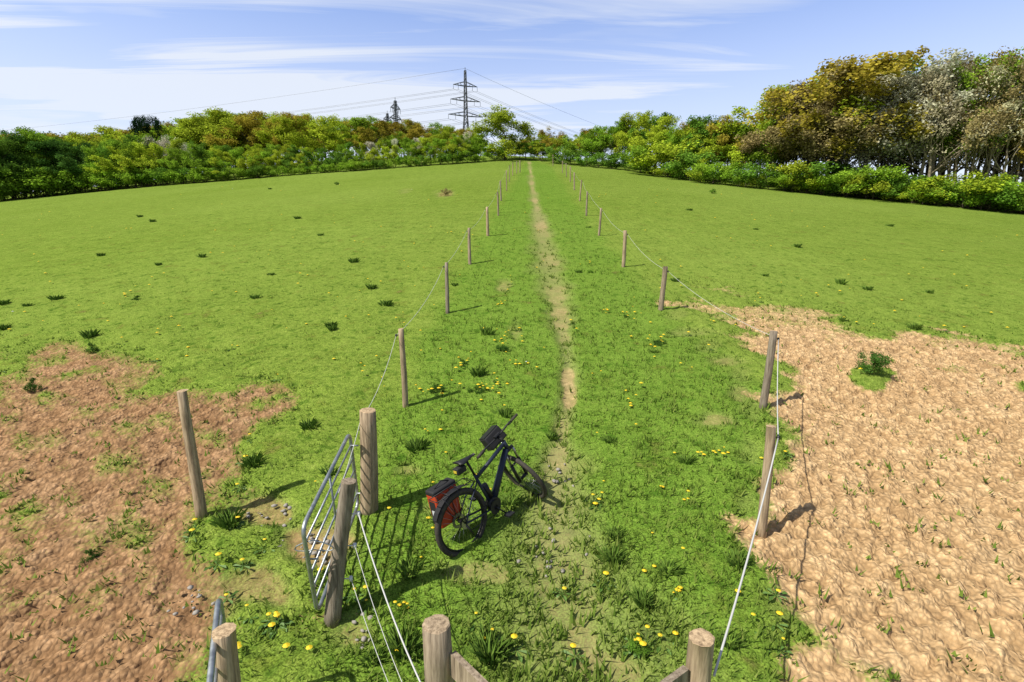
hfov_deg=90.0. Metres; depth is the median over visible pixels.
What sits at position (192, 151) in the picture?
round tree
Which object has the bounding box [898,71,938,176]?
tall tree
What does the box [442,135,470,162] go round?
round tree
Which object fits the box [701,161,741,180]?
bush
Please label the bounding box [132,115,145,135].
tall tree
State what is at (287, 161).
round tree
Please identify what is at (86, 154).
round tree
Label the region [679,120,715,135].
round tree
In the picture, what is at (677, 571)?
tussock
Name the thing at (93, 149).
tall tree
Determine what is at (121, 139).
round tree
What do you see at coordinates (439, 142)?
round tree
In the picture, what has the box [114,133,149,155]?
round tree
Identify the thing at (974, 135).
thin tree
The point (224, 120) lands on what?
round tree
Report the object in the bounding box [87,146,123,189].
round tree
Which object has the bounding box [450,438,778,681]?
fence
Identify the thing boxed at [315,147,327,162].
round tree
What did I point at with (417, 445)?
tussock
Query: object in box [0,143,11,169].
round tree
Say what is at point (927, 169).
tall tree
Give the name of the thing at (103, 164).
round tree
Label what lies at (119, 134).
round tree
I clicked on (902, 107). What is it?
round tree
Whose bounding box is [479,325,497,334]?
tussock
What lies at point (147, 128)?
tall tree
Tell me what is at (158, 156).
tall tree
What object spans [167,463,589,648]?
pebbles
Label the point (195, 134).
round tree
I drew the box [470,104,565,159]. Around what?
round tree
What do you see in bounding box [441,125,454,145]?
round tree
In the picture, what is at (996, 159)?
thin tree
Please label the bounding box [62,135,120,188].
round tree
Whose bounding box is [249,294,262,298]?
tussock
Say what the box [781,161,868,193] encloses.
bush
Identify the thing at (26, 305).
tussock
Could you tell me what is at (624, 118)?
tall tree
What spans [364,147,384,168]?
round tree
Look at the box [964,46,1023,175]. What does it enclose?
thin tree
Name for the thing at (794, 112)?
round tree
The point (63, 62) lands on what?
sky
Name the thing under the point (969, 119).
thin tree
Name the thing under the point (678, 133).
round tree
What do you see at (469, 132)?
round tree
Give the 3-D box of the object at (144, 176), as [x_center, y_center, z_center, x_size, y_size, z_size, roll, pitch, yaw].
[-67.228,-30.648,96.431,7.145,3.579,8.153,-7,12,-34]
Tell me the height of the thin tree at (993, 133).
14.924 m
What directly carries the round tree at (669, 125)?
on the ground at (224, 219)
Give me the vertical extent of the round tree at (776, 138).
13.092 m
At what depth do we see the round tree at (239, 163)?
94.38 m
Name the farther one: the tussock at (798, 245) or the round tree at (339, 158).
the round tree at (339, 158)
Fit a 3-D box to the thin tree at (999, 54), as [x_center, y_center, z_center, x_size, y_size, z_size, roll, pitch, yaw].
[52.527,-24.168,59.650,9.856,17.333,12.607,-6,12,-31]
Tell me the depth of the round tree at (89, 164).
95.74 m
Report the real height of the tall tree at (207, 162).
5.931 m
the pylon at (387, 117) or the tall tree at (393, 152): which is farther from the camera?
the pylon at (387, 117)
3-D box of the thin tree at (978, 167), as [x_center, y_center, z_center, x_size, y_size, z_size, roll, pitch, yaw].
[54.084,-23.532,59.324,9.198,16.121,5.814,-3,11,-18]
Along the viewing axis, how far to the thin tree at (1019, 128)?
54.11 m
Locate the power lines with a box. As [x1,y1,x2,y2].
[1,68,667,162]
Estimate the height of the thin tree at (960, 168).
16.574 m
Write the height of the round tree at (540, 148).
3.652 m
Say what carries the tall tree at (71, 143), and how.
on the ground at (224, 219)
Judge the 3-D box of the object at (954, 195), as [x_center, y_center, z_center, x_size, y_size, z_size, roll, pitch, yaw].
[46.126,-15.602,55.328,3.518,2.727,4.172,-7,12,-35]
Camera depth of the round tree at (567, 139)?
117.57 m
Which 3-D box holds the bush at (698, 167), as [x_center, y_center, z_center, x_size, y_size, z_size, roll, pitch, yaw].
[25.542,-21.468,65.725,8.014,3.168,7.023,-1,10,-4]
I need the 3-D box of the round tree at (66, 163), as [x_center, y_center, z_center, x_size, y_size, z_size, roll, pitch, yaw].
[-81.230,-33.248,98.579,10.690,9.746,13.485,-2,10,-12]
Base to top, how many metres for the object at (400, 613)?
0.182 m
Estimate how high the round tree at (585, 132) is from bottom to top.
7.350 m
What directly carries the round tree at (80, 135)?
on the ground at (224, 219)
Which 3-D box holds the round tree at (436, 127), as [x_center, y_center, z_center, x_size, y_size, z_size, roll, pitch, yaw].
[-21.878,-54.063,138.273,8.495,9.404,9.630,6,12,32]
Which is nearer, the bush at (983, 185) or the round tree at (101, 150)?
the bush at (983, 185)
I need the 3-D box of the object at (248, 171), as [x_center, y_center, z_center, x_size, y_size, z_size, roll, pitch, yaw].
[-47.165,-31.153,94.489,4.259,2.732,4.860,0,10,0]
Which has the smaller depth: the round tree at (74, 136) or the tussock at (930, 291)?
the tussock at (930, 291)
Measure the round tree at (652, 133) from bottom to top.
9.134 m
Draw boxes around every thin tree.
[850,65,906,196]
[854,48,982,201]
[904,54,1014,203]
[905,68,973,203]
[910,71,1010,171]
[914,64,992,205]
[920,58,1023,207]
[924,59,1010,203]
[926,46,1021,175]
[938,50,1016,204]
[940,61,984,203]
[943,61,1023,208]
[943,70,1023,208]
[953,59,995,172]
[957,49,1023,206]
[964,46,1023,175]
[965,62,1023,210]
[969,60,1023,169]
[975,82,1013,175]
[998,62,1023,147]
[1005,66,1023,183]
[1011,135,1023,160]
[1013,56,1023,211]
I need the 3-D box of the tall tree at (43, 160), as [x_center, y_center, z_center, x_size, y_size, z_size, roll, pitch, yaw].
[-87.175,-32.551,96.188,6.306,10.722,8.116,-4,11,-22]
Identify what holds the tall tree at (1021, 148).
on the ground at (224, 219)
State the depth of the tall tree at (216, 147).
101.91 m
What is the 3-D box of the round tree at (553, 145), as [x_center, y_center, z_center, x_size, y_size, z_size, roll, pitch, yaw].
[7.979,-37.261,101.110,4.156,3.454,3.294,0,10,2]
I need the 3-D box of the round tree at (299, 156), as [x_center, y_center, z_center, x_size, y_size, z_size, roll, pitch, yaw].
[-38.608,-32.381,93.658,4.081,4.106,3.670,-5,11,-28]
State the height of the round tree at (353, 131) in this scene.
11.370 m
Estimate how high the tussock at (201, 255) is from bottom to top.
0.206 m
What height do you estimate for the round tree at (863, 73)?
16.105 m
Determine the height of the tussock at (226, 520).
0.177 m
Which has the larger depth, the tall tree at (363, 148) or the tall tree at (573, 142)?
the tall tree at (363, 148)
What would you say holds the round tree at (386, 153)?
on the ground at (224, 219)
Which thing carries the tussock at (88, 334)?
on the ground at (224, 219)
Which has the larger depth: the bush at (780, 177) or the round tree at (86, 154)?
the round tree at (86, 154)
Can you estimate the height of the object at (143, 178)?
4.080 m
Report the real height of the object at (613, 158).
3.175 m
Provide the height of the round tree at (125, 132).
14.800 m
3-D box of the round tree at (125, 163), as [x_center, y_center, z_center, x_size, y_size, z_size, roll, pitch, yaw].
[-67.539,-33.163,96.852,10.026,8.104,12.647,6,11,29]
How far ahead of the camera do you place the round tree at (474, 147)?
94.59 m
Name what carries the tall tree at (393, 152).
on the ground at (224, 219)
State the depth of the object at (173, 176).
94.98 m
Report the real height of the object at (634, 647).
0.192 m
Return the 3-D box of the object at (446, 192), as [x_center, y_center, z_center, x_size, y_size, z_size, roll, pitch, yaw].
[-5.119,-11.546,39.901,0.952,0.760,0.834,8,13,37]
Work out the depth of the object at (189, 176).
95.09 m
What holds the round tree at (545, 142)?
on the ground at (224, 219)
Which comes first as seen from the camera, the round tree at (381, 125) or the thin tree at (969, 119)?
the thin tree at (969, 119)
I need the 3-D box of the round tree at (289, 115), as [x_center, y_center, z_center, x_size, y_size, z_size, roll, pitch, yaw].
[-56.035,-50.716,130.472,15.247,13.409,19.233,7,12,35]
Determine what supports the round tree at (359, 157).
on the ground at (224, 219)
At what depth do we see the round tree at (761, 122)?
70.21 m
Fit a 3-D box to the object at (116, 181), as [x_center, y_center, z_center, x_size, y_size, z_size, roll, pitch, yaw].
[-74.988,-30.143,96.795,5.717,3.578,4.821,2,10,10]
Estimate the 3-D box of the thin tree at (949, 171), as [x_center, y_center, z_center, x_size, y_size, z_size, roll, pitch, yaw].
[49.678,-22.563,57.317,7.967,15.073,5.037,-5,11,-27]
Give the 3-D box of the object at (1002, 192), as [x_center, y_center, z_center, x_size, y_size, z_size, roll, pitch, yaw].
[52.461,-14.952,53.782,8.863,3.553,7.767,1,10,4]
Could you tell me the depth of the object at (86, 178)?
96.08 m
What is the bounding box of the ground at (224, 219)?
[0,155,1023,681]
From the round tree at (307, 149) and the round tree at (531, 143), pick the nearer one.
the round tree at (307, 149)
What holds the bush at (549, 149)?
on the ground at (224, 219)
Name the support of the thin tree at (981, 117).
on the ground at (224, 219)
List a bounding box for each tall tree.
[0,130,11,136]
[0,136,38,197]
[1,131,30,197]
[18,130,54,195]
[23,140,61,195]
[51,146,82,192]
[56,140,73,148]
[78,145,99,190]
[98,139,121,159]
[127,116,138,145]
[129,141,161,186]
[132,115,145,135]
[140,115,158,140]
[145,142,169,185]
[147,115,164,147]
[164,137,189,181]
[193,146,211,181]
[206,151,222,180]
[214,144,227,165]
[217,145,237,176]
[312,152,324,167]
[322,151,334,168]
[332,144,344,161]
[343,141,353,161]
[357,142,365,160]
[364,141,378,159]
[389,138,399,157]
[390,145,399,167]
[407,141,421,165]
[418,137,436,156]
[445,136,459,163]
[564,140,577,162]
[611,110,652,169]
[611,111,636,168]
[712,120,755,165]
[726,128,756,177]
[839,65,919,197]
[852,73,922,198]
[873,53,933,195]
[875,62,976,199]
[883,74,942,175]
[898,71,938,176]
[902,54,989,177]
[980,54,1023,174]
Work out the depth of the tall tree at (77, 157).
97.11 m
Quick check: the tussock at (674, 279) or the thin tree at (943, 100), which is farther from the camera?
the thin tree at (943, 100)
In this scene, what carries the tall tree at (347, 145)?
on the ground at (224, 219)
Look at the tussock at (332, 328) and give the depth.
11.18 m
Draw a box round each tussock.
[0,299,10,304]
[0,323,11,329]
[20,303,34,306]
[46,294,64,299]
[78,328,100,338]
[196,253,206,257]
[209,505,249,528]
[241,450,267,468]
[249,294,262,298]
[298,416,321,430]
[318,464,341,475]
[323,321,337,326]
[326,325,337,330]
[348,257,360,262]
[359,644,393,667]
[365,283,377,288]
[377,300,393,305]
[382,620,422,662]
[394,554,426,579]
[404,436,431,452]
[465,620,516,668]
[468,364,486,376]
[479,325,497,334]
[492,407,512,417]
[498,492,528,509]
[545,431,561,440]
[594,542,628,564]
[599,434,617,443]
[605,525,625,540]
[624,585,653,610]
[653,557,687,577]
[670,277,680,281]
[671,454,698,464]
[713,627,748,651]
[719,546,753,569]
[791,243,801,247]
[835,278,848,284]
[861,286,873,289]
[906,322,923,329]
[922,290,934,293]
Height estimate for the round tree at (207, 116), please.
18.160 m
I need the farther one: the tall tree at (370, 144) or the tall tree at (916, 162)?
the tall tree at (370, 144)
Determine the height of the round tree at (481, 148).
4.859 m
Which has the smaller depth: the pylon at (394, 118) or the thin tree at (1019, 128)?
the thin tree at (1019, 128)
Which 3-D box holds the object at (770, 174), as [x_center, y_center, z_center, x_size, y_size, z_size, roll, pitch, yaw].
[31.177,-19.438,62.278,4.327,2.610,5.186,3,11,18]
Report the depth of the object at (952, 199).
54.44 m
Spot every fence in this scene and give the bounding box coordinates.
[369,161,519,407]
[450,438,778,681]
[553,155,779,538]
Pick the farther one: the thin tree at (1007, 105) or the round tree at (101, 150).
the round tree at (101, 150)
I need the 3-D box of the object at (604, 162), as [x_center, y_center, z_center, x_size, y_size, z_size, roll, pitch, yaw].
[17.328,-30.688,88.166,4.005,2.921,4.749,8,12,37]
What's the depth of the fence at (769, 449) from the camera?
7.86 m
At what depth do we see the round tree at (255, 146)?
101.20 m
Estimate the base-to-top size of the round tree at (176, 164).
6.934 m
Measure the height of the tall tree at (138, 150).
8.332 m
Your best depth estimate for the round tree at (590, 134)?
93.64 m
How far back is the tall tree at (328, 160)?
93.24 m
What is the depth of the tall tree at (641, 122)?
86.50 m
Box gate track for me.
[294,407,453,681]
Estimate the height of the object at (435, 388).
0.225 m
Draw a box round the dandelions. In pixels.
[0,189,1021,667]
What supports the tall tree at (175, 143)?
on the ground at (224, 219)
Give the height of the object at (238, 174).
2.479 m
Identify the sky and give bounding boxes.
[0,0,1023,192]
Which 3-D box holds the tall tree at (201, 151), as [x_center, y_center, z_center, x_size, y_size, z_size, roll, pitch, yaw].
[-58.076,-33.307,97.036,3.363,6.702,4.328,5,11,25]
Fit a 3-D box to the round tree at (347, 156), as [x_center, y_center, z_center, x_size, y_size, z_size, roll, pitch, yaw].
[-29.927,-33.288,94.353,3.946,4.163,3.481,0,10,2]
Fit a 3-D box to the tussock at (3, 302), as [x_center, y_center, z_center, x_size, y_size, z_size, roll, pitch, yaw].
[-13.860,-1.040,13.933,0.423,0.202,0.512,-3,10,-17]
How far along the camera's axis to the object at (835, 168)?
60.63 m
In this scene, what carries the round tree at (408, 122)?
on the ground at (224, 219)
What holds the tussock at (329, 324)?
on the ground at (224, 219)
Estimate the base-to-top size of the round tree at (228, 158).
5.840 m
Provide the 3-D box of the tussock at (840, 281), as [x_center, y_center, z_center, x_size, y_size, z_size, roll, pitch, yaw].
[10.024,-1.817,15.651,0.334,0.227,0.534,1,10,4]
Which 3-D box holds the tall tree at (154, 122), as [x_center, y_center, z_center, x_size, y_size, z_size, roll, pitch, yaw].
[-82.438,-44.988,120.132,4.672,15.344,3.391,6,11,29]
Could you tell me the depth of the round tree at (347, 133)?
131.40 m
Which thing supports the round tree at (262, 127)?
on the ground at (224, 219)
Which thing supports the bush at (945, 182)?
on the ground at (224, 219)
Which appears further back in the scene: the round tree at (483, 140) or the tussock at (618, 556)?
the round tree at (483, 140)
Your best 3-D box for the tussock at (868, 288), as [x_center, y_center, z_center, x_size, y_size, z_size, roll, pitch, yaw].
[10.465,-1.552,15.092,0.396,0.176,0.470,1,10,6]
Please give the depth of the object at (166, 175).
94.84 m
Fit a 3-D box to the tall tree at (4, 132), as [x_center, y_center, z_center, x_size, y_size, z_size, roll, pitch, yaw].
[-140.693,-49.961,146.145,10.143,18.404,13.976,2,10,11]
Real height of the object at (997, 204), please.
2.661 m
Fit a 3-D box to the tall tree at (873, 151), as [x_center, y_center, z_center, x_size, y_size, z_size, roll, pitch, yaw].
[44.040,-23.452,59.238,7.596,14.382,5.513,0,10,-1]
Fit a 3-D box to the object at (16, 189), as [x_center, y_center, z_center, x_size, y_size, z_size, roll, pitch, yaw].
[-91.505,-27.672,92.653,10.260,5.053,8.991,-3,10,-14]
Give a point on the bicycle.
(444, 502)
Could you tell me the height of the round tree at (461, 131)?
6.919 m
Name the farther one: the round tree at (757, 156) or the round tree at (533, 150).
the round tree at (533, 150)
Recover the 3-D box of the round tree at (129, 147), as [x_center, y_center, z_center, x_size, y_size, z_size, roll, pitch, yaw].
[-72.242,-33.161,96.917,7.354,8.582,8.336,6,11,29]
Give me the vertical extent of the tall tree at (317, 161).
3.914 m
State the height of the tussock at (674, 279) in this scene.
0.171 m
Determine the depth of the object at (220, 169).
94.74 m
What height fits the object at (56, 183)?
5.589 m
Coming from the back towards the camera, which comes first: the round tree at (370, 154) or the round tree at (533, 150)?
the round tree at (533, 150)
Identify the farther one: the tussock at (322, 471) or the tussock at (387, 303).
the tussock at (387, 303)
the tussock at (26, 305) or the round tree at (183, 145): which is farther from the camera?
the round tree at (183, 145)
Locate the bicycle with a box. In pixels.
[425,413,547,556]
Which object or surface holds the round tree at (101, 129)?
on the ground at (224, 219)
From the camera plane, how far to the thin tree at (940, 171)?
55.40 m
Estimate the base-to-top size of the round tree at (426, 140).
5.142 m
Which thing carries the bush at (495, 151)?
on the ground at (224, 219)
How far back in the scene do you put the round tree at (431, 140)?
101.93 m
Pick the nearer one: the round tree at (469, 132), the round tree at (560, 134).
the round tree at (469, 132)
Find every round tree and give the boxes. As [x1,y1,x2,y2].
[0,137,43,200]
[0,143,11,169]
[0,145,40,198]
[0,149,43,181]
[10,126,61,195]
[16,138,95,193]
[43,142,96,191]
[48,132,87,140]
[50,133,91,141]
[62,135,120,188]
[68,131,103,143]
[77,145,117,190]
[79,140,100,189]
[83,146,140,188]
[87,124,124,138]
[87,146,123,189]
[97,130,127,140]
[100,132,127,142]
[101,128,162,143]
[101,142,155,187]
[111,145,165,185]
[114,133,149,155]
[116,127,132,136]
[131,133,164,148]
[141,134,175,183]
[149,124,214,150]
[156,139,175,181]
[156,143,217,182]
[158,147,192,183]
[161,118,234,166]
[162,111,244,161]
[165,147,201,183]
[169,111,245,130]
[174,137,192,155]
[175,106,260,158]
[176,112,246,149]
[186,141,207,180]
[199,110,281,157]
[207,148,246,178]
[217,113,277,159]
[218,147,255,177]
[230,143,272,164]
[237,148,267,177]
[237,152,260,177]
[240,116,308,160]
[248,151,286,176]
[252,113,326,154]
[252,114,291,154]
[256,143,280,154]
[258,111,333,163]
[259,111,280,142]
[264,149,292,175]
[277,143,299,161]
[280,152,298,168]
[287,115,345,164]
[287,145,311,167]
[291,152,313,172]
[292,113,327,157]
[298,146,313,171]
[300,149,318,173]
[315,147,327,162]
[327,116,405,152]
[328,117,347,153]
[330,151,347,171]
[331,113,368,161]
[333,120,374,155]
[342,148,355,170]
[345,120,406,153]
[351,117,389,159]
[351,148,370,169]
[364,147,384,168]
[369,119,406,158]
[373,139,390,160]
[375,146,392,159]
[397,118,418,140]
[397,137,415,155]
[398,142,420,166]
[403,124,448,146]
[410,137,446,164]
[424,138,452,163]
[425,122,447,148]
[430,131,451,160]
[430,135,440,154]
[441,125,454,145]
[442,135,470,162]
[448,128,472,143]
[457,131,472,152]
[459,132,479,162]
[468,132,493,158]
[469,131,488,146]
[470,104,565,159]
[470,135,485,152]
[521,143,531,159]
[528,139,540,157]
[528,144,537,159]
[529,142,552,160]
[530,141,548,159]
[536,141,557,159]
[537,126,564,145]
[539,137,555,158]
[543,143,561,155]
[556,132,569,149]
[561,136,579,157]
[563,129,609,159]
[566,134,590,150]
[574,138,587,153]
[576,128,596,156]
[579,121,634,156]
[590,125,617,164]
[594,129,629,153]
[598,130,612,158]
[610,115,656,167]
[618,112,673,168]
[628,115,679,173]
[639,124,677,173]
[647,116,682,161]
[650,126,733,179]
[655,124,711,160]
[678,114,730,179]
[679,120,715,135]
[684,114,755,181]
[712,80,834,164]
[729,117,795,185]
[734,86,826,187]
[736,45,989,195]
[744,123,778,170]
[748,84,820,163]
[759,72,824,163]
[764,91,881,190]
[768,73,891,163]
[772,60,909,174]
[774,76,940,192]
[853,149,936,173]
[885,98,1006,176]
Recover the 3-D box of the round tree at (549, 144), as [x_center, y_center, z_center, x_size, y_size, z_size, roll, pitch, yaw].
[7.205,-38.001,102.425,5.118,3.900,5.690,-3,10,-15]
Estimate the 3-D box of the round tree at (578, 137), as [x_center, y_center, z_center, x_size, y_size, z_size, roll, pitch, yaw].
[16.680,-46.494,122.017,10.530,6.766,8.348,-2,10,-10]
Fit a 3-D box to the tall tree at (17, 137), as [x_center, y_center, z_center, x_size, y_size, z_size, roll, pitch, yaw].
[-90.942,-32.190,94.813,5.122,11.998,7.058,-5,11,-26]
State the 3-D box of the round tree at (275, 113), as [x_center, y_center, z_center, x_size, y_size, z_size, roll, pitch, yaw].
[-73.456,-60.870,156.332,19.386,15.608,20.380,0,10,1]
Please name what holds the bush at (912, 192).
on the ground at (224, 219)
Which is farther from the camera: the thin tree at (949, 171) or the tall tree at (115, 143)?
the tall tree at (115, 143)
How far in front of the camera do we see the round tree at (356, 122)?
126.90 m
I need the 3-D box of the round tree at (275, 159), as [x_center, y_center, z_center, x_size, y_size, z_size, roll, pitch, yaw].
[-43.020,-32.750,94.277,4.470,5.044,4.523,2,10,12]
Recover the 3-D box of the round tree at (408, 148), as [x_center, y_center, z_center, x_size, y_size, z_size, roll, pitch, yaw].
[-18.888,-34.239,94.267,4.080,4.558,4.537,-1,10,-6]
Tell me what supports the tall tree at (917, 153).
on the ground at (224, 219)
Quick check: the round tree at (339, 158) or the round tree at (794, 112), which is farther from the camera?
the round tree at (339, 158)
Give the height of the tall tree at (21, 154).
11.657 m
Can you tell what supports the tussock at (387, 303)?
on the ground at (224, 219)
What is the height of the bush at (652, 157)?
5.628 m
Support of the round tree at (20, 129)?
on the ground at (224, 219)
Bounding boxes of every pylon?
[383,113,391,152]
[390,100,401,155]
[448,70,482,153]
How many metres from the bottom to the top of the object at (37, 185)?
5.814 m
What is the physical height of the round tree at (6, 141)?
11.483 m
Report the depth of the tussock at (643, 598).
4.65 m
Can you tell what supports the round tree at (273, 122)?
on the ground at (224, 219)
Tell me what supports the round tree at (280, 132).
on the ground at (224, 219)
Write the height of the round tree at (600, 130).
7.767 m
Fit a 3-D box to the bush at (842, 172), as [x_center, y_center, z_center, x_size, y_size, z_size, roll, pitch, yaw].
[38.917,-17.969,59.133,8.383,3.448,7.346,-6,12,-32]
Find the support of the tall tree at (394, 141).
on the ground at (224, 219)
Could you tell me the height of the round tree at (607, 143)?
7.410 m
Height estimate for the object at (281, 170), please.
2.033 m
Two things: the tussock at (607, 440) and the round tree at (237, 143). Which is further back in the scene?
the round tree at (237, 143)
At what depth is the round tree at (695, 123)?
70.97 m
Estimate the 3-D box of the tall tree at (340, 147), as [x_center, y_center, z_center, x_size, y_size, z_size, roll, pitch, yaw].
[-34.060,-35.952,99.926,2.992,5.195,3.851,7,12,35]
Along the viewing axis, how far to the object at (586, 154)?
90.83 m
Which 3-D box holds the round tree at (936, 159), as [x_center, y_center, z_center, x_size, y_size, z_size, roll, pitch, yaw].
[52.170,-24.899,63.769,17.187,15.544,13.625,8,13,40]
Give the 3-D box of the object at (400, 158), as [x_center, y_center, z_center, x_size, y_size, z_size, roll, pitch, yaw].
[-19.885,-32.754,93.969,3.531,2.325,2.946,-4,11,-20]
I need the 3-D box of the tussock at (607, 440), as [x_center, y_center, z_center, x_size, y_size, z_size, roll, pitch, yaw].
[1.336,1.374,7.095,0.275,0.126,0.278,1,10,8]
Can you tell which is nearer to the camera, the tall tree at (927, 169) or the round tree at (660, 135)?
the tall tree at (927, 169)

